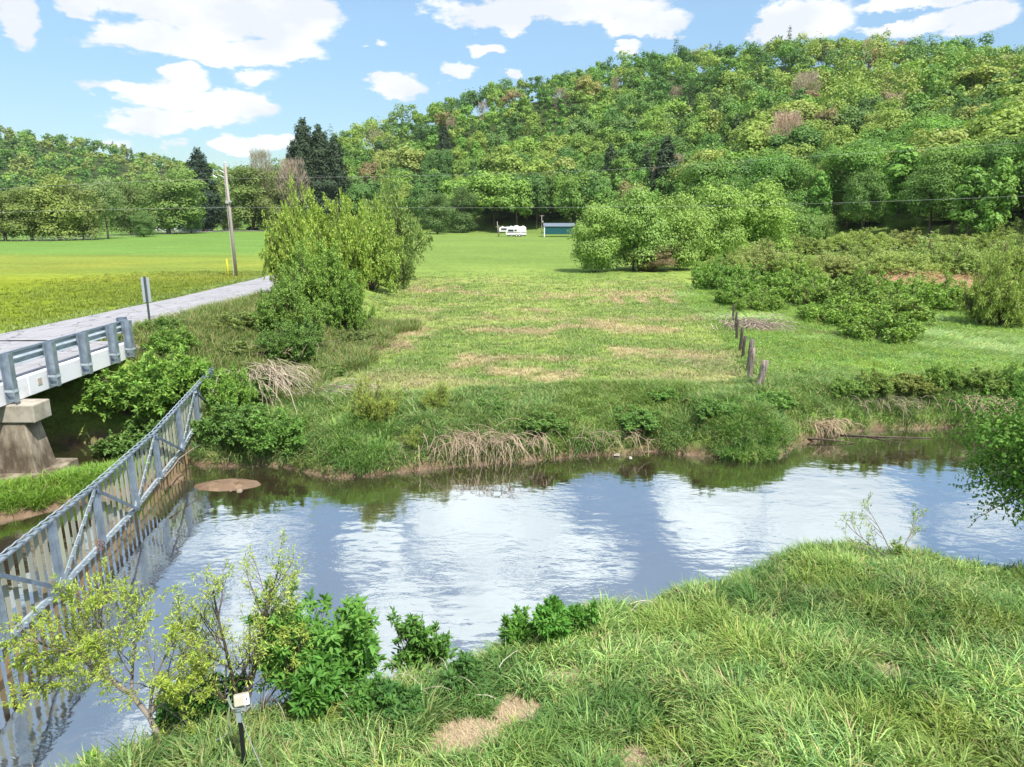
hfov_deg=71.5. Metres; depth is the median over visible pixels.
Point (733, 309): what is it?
fence post
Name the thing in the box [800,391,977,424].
dead brush
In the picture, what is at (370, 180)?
broadleaf tree
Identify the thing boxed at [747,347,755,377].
fence post
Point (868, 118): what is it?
broadleaf tree
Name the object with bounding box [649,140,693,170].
broadleaf tree
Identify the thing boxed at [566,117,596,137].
broadleaf tree
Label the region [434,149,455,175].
broadleaf tree
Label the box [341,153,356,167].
broadleaf tree
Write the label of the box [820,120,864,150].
broadleaf tree
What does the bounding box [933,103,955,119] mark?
broadleaf tree
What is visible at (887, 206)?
poplar tree
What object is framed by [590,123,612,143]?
broadleaf tree
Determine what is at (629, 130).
broadleaf tree
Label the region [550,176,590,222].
broadleaf tree
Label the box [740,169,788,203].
broadleaf tree
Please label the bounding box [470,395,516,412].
bank bush
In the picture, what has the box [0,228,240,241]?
wire fence
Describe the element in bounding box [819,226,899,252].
willow shrub
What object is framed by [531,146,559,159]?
broadleaf tree
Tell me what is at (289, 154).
pine tree
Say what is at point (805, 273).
bramble mound
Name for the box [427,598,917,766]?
straw
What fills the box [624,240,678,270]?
bushy tree
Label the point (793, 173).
broadleaf tree
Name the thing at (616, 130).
broadleaf tree
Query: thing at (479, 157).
broadleaf tree
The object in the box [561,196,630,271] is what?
bushy tree
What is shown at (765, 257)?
willow shrub
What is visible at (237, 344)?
bank bush
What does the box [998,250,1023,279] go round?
willow shrub
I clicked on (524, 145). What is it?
broadleaf tree
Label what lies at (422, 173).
broadleaf tree
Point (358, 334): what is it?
bank bush
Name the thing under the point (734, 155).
broadleaf tree
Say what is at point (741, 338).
fence post
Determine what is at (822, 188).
poplar tree
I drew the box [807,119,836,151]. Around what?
broadleaf tree
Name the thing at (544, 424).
bank bush
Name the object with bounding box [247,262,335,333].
roadside bush
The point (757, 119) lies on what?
broadleaf tree
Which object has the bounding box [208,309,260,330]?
bank bush
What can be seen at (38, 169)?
wood
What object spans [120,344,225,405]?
bank bush
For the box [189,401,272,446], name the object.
bank bush
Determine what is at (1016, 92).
broadleaf tree
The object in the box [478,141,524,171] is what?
broadleaf tree
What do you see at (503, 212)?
field tree
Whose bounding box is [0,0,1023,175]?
sky
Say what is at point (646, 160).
pine tree
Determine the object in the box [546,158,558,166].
broadleaf tree
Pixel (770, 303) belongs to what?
bramble mound
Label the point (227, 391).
bank bush
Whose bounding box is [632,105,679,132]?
broadleaf tree
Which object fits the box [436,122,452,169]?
pine tree
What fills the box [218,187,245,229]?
field tree
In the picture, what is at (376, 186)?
broadleaf tree
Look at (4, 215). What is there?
field tree
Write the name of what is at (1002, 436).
edge tree
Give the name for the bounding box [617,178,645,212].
broadleaf tree
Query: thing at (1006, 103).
broadleaf tree
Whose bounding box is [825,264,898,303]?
bramble mound
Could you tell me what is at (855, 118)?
broadleaf tree
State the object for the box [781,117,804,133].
broadleaf tree
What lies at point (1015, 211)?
bushy tree
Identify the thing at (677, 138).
broadleaf tree
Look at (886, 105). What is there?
broadleaf tree
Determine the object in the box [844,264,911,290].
bramble mound
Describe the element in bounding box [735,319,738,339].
fence post
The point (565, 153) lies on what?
broadleaf tree
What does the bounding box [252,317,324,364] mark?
roadside bush
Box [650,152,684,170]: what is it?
bare tree
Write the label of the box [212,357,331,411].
dead brush
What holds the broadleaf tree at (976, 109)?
on the ground at (484, 250)
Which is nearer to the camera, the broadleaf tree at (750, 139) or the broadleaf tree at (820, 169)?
the broadleaf tree at (820, 169)
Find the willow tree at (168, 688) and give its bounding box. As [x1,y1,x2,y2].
[0,556,228,743]
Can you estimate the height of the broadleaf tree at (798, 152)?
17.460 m
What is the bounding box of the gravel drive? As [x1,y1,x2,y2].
[177,230,271,232]
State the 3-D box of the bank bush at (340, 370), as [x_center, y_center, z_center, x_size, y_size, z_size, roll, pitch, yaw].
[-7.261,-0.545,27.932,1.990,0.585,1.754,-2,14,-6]
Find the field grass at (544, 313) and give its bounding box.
[320,270,797,401]
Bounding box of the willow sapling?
[834,491,929,559]
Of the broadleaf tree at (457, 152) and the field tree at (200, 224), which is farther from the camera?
the broadleaf tree at (457, 152)
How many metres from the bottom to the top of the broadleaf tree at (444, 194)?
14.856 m
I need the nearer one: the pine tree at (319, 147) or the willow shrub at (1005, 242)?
the willow shrub at (1005, 242)
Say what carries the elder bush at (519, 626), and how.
on the ground at (484, 250)
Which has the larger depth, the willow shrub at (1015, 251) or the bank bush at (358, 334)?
the willow shrub at (1015, 251)
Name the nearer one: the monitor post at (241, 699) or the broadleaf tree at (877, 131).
the monitor post at (241, 699)
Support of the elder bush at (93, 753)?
on the ground at (484, 250)
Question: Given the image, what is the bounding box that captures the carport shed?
[543,223,574,236]
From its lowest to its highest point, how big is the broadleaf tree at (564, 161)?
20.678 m
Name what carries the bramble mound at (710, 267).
on the ground at (484, 250)
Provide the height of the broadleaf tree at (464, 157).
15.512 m
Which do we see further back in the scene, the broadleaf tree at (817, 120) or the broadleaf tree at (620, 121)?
the broadleaf tree at (620, 121)
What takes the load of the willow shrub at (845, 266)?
on the ground at (484, 250)
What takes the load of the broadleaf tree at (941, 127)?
on the ground at (484, 250)
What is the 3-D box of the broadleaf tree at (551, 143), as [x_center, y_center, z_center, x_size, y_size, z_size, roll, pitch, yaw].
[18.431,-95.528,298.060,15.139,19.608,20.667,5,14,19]
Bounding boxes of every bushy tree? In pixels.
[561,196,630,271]
[596,172,683,270]
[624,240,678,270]
[653,188,722,269]
[693,173,752,262]
[723,168,802,254]
[766,200,831,245]
[808,211,839,243]
[831,197,900,224]
[879,212,921,232]
[917,207,975,221]
[999,203,1023,217]
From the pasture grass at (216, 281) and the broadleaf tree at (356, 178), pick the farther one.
the broadleaf tree at (356, 178)
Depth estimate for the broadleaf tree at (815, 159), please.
173.74 m
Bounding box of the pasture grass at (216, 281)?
[0,270,268,333]
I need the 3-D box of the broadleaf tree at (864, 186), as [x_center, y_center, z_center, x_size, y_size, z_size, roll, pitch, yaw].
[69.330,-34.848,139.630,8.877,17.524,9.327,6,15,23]
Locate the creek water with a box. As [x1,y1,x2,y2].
[0,427,1023,766]
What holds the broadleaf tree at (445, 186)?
on the ground at (484, 250)
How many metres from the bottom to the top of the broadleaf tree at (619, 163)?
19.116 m
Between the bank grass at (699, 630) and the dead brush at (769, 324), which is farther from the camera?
the dead brush at (769, 324)
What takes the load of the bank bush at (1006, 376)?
on the ground at (484, 250)
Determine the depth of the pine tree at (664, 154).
215.81 m
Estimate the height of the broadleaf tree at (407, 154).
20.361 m
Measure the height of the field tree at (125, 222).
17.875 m
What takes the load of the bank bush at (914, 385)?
on the ground at (484, 250)
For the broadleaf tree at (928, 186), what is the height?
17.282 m
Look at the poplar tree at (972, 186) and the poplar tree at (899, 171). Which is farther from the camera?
the poplar tree at (899, 171)
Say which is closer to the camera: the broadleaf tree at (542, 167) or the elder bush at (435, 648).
the elder bush at (435, 648)
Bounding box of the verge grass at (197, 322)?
[96,288,423,404]
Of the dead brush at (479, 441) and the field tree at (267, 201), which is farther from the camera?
the field tree at (267, 201)
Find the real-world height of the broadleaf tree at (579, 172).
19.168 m
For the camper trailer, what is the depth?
202.46 m
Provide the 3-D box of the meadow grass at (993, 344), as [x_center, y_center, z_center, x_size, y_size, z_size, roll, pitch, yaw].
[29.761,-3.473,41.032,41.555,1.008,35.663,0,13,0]
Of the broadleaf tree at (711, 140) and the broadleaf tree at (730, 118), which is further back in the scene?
the broadleaf tree at (730, 118)
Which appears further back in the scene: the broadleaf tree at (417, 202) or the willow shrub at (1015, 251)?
the broadleaf tree at (417, 202)
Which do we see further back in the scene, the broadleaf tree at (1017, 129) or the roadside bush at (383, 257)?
the broadleaf tree at (1017, 129)
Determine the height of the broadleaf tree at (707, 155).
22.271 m
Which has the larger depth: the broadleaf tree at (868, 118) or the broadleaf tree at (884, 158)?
the broadleaf tree at (868, 118)
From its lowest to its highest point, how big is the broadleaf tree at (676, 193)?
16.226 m
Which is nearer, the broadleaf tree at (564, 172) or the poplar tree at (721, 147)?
the poplar tree at (721, 147)
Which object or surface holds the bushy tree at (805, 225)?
on the ground at (484, 250)
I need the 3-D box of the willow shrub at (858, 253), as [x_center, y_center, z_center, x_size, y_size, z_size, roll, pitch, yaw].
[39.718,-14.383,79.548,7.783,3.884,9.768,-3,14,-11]
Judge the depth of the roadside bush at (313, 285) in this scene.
35.48 m
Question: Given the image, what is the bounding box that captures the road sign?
[140,276,151,319]
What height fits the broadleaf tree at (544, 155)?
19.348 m
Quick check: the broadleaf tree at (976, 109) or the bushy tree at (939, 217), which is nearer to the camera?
the bushy tree at (939, 217)
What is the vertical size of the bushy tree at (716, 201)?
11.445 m
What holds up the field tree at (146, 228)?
on the ground at (484, 250)
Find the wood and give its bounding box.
[0,125,272,227]
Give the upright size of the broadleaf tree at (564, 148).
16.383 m
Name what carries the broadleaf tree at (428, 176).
on the ground at (484, 250)
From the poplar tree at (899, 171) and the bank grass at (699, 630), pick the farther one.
the poplar tree at (899, 171)
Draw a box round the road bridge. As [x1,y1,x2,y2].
[0,341,162,482]
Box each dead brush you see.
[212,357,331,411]
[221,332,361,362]
[263,650,524,721]
[274,373,435,404]
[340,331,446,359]
[367,418,596,473]
[384,433,505,466]
[492,433,559,463]
[568,413,666,458]
[585,591,652,610]
[703,313,811,335]
[752,325,881,336]
[789,411,867,438]
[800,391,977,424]
[944,392,1023,424]
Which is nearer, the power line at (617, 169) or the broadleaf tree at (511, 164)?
the power line at (617, 169)
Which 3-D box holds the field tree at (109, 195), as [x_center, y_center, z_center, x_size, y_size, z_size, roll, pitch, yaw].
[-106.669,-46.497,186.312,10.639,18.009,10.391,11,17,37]
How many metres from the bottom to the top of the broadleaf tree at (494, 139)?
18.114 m
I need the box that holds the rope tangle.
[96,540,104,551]
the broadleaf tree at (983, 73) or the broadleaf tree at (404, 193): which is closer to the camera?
the broadleaf tree at (983, 73)
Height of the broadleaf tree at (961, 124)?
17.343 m
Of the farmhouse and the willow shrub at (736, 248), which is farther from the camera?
the farmhouse
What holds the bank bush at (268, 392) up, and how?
on the ground at (484, 250)
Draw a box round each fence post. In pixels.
[732,304,734,319]
[734,312,737,330]
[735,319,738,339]
[739,327,743,351]
[741,336,746,357]
[746,339,753,369]
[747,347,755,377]
[754,359,768,385]
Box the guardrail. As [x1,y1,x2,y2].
[0,317,135,402]
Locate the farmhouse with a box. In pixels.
[155,221,213,230]
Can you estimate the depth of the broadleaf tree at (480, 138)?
327.22 m
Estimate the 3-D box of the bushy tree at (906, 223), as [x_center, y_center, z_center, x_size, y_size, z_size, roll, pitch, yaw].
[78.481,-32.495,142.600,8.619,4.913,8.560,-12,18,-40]
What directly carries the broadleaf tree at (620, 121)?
on the ground at (484, 250)
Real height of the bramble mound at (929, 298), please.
2.641 m
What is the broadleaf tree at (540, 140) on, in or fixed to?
on the ground at (484, 250)
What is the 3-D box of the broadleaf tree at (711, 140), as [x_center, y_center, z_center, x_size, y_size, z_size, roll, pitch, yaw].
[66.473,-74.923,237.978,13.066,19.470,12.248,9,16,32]
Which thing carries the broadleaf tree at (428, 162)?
on the ground at (484, 250)
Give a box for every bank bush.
[71,356,188,421]
[88,416,175,459]
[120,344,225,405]
[133,315,184,333]
[140,323,201,355]
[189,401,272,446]
[205,362,258,411]
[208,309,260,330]
[210,340,266,356]
[210,366,305,402]
[235,406,316,455]
[272,321,327,341]
[273,350,323,363]
[311,362,349,377]
[335,328,383,346]
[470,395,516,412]
[518,410,571,432]
[609,404,668,431]
[645,386,686,401]
[690,395,739,420]
[756,389,797,410]
[827,374,870,398]
[851,367,897,395]
[890,372,943,397]
[918,361,965,390]
[954,365,1008,395]
[998,361,1023,397]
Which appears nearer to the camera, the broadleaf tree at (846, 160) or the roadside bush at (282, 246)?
the roadside bush at (282, 246)
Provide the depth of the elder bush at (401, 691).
9.49 m
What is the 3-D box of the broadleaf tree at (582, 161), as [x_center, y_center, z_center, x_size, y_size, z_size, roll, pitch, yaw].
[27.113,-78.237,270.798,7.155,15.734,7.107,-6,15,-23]
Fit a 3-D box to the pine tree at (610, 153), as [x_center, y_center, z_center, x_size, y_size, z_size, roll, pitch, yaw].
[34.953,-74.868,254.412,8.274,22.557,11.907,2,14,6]
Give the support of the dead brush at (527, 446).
on the ground at (484, 250)
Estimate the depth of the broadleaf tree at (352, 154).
345.23 m
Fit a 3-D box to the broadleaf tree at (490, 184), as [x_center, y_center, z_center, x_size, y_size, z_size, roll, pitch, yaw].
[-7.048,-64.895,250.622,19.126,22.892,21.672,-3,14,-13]
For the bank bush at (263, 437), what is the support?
on the ground at (484, 250)
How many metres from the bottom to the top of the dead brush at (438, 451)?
1.040 m
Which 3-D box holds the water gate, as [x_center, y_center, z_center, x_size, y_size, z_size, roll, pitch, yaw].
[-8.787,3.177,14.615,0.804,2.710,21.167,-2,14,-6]
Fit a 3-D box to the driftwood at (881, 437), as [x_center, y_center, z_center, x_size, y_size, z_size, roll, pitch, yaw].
[12.749,1.895,24.202,3.122,0.067,0.698,2,14,7]
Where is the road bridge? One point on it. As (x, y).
(25, 448)
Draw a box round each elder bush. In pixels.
[83,745,104,763]
[152,691,180,733]
[159,664,248,727]
[239,579,326,702]
[283,642,357,721]
[294,586,388,689]
[341,669,398,727]
[371,676,426,731]
[380,605,432,675]
[414,621,457,674]
[440,649,483,690]
[496,604,536,648]
[529,593,575,642]
[568,599,601,636]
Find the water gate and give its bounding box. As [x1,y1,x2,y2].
[0,367,214,685]
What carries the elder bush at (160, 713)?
on the ground at (484, 250)
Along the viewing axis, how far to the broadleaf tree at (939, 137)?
148.12 m
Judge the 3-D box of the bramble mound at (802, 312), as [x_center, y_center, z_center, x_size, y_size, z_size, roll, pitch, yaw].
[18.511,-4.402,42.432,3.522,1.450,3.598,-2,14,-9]
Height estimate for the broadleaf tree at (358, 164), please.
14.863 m
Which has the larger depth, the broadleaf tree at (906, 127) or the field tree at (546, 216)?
the field tree at (546, 216)
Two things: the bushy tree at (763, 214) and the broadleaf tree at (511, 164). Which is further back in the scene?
the broadleaf tree at (511, 164)
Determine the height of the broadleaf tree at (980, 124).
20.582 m
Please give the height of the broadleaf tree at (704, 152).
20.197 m
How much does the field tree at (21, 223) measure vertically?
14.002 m
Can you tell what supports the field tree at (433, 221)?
on the ground at (484, 250)
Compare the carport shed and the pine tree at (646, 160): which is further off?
the pine tree at (646, 160)
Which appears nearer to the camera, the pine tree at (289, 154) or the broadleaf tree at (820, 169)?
the broadleaf tree at (820, 169)
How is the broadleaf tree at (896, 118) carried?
on the ground at (484, 250)
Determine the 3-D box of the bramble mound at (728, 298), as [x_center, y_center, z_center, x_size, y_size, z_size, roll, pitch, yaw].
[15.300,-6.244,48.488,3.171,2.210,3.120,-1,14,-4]
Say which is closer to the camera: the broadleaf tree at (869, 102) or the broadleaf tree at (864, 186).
the broadleaf tree at (864, 186)
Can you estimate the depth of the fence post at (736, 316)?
37.48 m
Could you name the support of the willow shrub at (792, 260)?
on the ground at (484, 250)
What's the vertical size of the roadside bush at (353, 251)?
7.259 m
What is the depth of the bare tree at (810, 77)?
279.46 m
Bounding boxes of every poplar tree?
[398,197,407,219]
[457,137,467,151]
[469,140,482,158]
[652,188,663,211]
[671,181,682,203]
[715,143,734,159]
[806,166,833,222]
[858,128,871,137]
[878,140,922,233]
[885,155,904,210]
[947,162,992,244]
[976,152,1021,235]
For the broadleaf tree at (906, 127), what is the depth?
172.97 m
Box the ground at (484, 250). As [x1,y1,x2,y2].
[0,66,1023,766]
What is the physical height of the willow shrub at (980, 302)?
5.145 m
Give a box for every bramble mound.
[691,251,747,289]
[691,253,731,275]
[712,276,758,304]
[714,260,783,294]
[733,288,789,311]
[751,264,820,302]
[776,260,829,285]
[788,272,863,305]
[796,299,834,318]
[802,291,882,326]
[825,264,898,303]
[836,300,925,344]
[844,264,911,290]
[846,281,937,323]
[868,274,954,310]
[890,272,951,292]
[902,268,970,308]
[935,279,971,311]
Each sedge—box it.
[318,406,406,477]
[698,385,796,463]
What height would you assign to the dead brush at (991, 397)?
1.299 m
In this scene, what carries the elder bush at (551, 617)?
on the ground at (484, 250)
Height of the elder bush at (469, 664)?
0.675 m
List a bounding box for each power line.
[0,207,226,212]
[5,179,202,188]
[231,142,1022,178]
[247,196,1014,207]
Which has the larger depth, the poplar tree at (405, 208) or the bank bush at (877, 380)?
the poplar tree at (405, 208)
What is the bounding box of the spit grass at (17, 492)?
[0,454,168,514]
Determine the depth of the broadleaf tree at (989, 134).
140.39 m
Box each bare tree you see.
[244,148,276,229]
[273,156,310,206]
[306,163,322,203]
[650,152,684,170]
[763,108,809,150]
[790,70,821,95]
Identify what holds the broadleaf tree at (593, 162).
on the ground at (484, 250)
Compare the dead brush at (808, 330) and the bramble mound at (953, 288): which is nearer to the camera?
the dead brush at (808, 330)
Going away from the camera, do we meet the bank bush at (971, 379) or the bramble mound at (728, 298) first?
the bank bush at (971, 379)
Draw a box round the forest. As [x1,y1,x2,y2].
[264,27,1023,174]
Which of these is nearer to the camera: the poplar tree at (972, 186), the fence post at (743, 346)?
the fence post at (743, 346)
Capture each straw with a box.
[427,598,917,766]
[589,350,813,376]
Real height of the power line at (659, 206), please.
1.268 m
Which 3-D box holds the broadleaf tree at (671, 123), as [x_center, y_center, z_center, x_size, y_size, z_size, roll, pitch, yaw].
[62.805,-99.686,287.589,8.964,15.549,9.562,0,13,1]
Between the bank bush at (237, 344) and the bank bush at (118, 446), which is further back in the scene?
the bank bush at (237, 344)
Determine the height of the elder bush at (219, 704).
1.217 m
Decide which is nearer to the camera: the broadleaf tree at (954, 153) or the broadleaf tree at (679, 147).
the broadleaf tree at (954, 153)
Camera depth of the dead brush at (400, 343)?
32.94 m
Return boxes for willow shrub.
[167,527,318,720]
[344,372,404,424]
[400,426,425,447]
[418,380,452,410]
[697,250,749,271]
[722,237,765,258]
[726,235,807,274]
[767,246,830,274]
[772,231,837,253]
[800,250,867,278]
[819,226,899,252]
[822,237,893,266]
[852,246,953,280]
[865,229,992,277]
[879,227,947,249]
[924,231,1005,249]
[946,244,1002,277]
[953,239,1023,328]
[958,216,1023,252]
[968,234,1023,279]
[986,236,1023,251]
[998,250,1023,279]
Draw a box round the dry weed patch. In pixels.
[859,268,1011,287]
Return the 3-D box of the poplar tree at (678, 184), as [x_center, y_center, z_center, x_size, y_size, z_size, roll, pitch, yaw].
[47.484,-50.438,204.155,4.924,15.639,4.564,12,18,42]
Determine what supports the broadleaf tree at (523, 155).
on the ground at (484, 250)
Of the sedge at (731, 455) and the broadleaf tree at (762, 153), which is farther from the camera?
the broadleaf tree at (762, 153)
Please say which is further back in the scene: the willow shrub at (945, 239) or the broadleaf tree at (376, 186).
the broadleaf tree at (376, 186)
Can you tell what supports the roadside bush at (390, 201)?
on the ground at (484, 250)
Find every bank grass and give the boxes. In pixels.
[32,536,1023,766]
[159,354,1023,480]
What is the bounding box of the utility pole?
[213,162,237,275]
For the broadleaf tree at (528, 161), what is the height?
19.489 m
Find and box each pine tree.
[184,147,228,231]
[275,139,319,226]
[284,117,327,222]
[299,124,345,226]
[322,136,356,223]
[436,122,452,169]
[600,142,616,191]
[640,149,652,176]
[644,135,681,205]
[728,113,740,140]
[735,113,749,139]
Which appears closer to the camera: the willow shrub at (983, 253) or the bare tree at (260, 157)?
the willow shrub at (983, 253)
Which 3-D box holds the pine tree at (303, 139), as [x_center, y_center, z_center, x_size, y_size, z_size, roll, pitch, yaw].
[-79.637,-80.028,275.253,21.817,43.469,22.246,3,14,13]
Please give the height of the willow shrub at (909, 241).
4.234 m
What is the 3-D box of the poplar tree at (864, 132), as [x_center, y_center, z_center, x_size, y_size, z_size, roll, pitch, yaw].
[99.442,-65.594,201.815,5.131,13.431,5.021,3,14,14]
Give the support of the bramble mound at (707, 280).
on the ground at (484, 250)
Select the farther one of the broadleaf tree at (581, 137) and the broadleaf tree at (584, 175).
the broadleaf tree at (581, 137)
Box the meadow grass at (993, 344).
[672,288,1023,413]
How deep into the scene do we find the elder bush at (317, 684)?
9.60 m
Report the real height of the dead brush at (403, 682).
0.599 m
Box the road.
[0,275,274,339]
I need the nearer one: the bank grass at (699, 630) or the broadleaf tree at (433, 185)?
the bank grass at (699, 630)
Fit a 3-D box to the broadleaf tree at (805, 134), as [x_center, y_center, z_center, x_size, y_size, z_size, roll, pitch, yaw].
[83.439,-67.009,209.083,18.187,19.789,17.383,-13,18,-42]
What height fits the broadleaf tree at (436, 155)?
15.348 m
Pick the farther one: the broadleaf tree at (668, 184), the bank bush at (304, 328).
the broadleaf tree at (668, 184)
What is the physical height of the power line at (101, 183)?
1.523 m
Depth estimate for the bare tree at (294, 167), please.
266.73 m
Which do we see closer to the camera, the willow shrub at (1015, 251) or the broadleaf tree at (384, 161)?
the willow shrub at (1015, 251)
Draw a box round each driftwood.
[163,445,200,477]
[808,438,854,442]
[836,434,930,442]
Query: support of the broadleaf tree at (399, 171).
on the ground at (484, 250)
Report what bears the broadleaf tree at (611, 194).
on the ground at (484, 250)
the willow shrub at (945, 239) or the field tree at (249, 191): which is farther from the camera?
the field tree at (249, 191)
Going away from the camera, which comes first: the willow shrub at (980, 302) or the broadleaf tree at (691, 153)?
the willow shrub at (980, 302)
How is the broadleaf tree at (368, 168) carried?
on the ground at (484, 250)
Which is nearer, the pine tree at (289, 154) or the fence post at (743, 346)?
the fence post at (743, 346)
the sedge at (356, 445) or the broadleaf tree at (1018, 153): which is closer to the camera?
the sedge at (356, 445)
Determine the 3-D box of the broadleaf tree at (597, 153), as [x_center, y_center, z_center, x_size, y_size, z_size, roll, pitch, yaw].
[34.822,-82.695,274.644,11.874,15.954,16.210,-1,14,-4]
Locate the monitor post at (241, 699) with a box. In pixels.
[215,691,261,766]
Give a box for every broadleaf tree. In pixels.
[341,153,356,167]
[343,164,355,174]
[345,147,361,166]
[345,173,362,186]
[345,179,374,219]
[351,159,364,180]
[356,160,384,181]
[357,148,370,163]
[360,173,374,186]
[370,152,391,176]
[370,180,381,197]
[374,147,397,168]
[374,172,388,184]
[376,181,405,194]
[384,169,419,185]
[388,143,425,173]
[389,162,406,173]
[389,165,414,178]
[394,182,415,215]
[404,185,423,224]
[408,172,424,214]
[411,188,433,229]
[414,168,426,180]
[416,170,451,204]
[417,151,437,173]
[420,169,438,185]
[430,148,453,173]
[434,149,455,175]
[437,174,471,206]
[439,193,452,222]
[449,168,459,180]
[450,145,469,161]
[450,158,466,177]
[452,175,469,184]
[458,165,469,178]
[458,183,485,229]
[459,152,472,167]
[463,160,479,177]
[464,128,488,156]
[464,150,490,172]
[464,165,516,228]
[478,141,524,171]
[484,150,526,174]
[485,131,509,153]
[495,174,535,224]
[508,149,531,161]
[510,135,540,157]
[510,168,551,223]
[518,155,545,175]
[519,155,556,176]
[523,174,554,229]
[528,150,555,165]
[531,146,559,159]
[535,138,545,149]
[540,131,571,153]
[545,153,588,178]
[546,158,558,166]
[546,161,584,215]
[550,167,577,222]
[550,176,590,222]
[554,128,572,136]
[554,144,575,159]
[556,147,575,159]
[556,169,606,219]
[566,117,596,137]
[567,130,591,150]
[570,165,600,176]
[572,152,587,161]
[573,137,606,162]
[574,73,602,108]
[577,158,586,168]
[578,171,612,208]
[585,150,606,174]
[586,135,595,141]
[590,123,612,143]
[590,149,607,166]
[594,183,620,210]
[599,130,633,154]
[602,169,611,189]
[604,127,635,144]
[606,153,638,184]
[609,114,643,135]
[612,163,634,195]
[615,141,654,168]
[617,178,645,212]
[621,164,656,199]
[623,126,635,137]
[630,128,656,147]
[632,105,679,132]
[636,133,677,164]
[642,121,677,138]
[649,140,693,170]
[651,161,689,203]
[662,117,679,134]
[662,133,690,147]
[664,143,743,196]
[670,181,701,236]
[675,140,692,152]
[675,153,747,206]
[677,117,710,146]
[678,148,699,165]
[679,122,704,150]
[681,145,718,166]
[688,105,711,132]
[693,133,723,150]
[715,111,741,142]
[715,172,745,194]
[716,146,758,164]
[724,108,784,139]
[725,135,736,148]
[729,156,762,190]
[730,123,779,160]
[739,142,806,192]
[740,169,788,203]
[744,118,780,149]
[756,144,784,159]
[760,94,825,134]
[763,122,826,156]
[768,154,817,230]
[772,98,816,109]
[773,140,818,167]
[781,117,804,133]
[789,117,823,139]
[802,159,849,207]
[803,143,838,171]
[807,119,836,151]
[807,136,892,228]
[814,104,840,131]
[820,98,848,113]
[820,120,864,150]
[825,104,878,138]
[839,132,896,152]
[841,164,891,230]
[855,105,921,137]
[856,92,886,113]
[859,111,887,132]
[865,140,899,152]
[866,95,907,117]
[866,127,888,140]
[876,140,913,191]
[879,123,977,171]
[883,114,937,146]
[888,156,964,235]
[890,134,938,147]
[904,103,923,121]
[907,108,954,122]
[911,135,994,232]
[916,111,955,125]
[922,114,970,133]
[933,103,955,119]
[945,61,1013,91]
[946,101,1023,142]
[952,94,986,120]
[952,133,1023,230]
[953,117,974,142]
[955,102,978,122]
[962,101,990,120]
[967,94,1022,119]
[967,122,1007,148]
[984,100,1023,114]
[988,80,1023,103]
[988,135,1023,234]
[989,113,1023,167]
[1000,95,1023,108]
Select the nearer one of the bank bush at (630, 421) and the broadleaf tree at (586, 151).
the bank bush at (630, 421)
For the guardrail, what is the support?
attached to the road bridge
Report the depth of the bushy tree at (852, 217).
155.66 m
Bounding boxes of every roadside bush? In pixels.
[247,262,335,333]
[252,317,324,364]
[258,169,322,289]
[276,235,356,324]
[300,187,374,297]
[320,267,376,331]
[343,192,405,293]
[361,154,433,278]
[380,237,414,290]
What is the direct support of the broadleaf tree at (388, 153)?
on the ground at (484, 250)
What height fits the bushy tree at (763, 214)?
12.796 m
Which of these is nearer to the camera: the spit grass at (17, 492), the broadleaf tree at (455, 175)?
the spit grass at (17, 492)
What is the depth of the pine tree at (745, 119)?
239.74 m
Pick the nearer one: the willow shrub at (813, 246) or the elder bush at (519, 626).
the elder bush at (519, 626)
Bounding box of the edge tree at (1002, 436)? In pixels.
[922,352,1023,528]
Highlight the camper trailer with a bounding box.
[499,225,525,236]
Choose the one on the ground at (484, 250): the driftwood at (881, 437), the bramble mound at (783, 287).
the bramble mound at (783, 287)
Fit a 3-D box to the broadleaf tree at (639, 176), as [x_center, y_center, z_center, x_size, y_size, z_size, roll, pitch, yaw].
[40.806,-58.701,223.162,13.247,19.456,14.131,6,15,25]
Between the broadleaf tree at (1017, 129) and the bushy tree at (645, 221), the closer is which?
the bushy tree at (645, 221)
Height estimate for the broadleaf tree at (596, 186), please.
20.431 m
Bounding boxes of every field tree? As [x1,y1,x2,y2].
[0,183,57,240]
[0,189,27,240]
[11,172,102,239]
[55,184,107,239]
[80,172,126,238]
[102,178,157,234]
[122,161,208,233]
[128,211,159,236]
[178,193,204,232]
[215,161,273,229]
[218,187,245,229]
[250,170,296,229]
[417,190,452,233]
[443,186,481,232]
[480,199,515,220]
[520,183,560,220]
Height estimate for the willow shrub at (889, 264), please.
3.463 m
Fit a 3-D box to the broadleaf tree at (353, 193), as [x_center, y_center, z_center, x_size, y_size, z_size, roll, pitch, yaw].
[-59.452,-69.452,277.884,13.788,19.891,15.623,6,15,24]
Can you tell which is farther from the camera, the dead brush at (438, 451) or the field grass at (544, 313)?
the field grass at (544, 313)
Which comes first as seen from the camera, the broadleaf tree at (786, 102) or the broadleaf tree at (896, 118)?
the broadleaf tree at (896, 118)
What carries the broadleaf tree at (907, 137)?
on the ground at (484, 250)
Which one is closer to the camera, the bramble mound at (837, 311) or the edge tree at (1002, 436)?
the edge tree at (1002, 436)
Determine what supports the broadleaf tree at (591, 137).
on the ground at (484, 250)
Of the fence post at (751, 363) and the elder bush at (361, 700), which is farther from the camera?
the fence post at (751, 363)
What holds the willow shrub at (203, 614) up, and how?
on the ground at (484, 250)

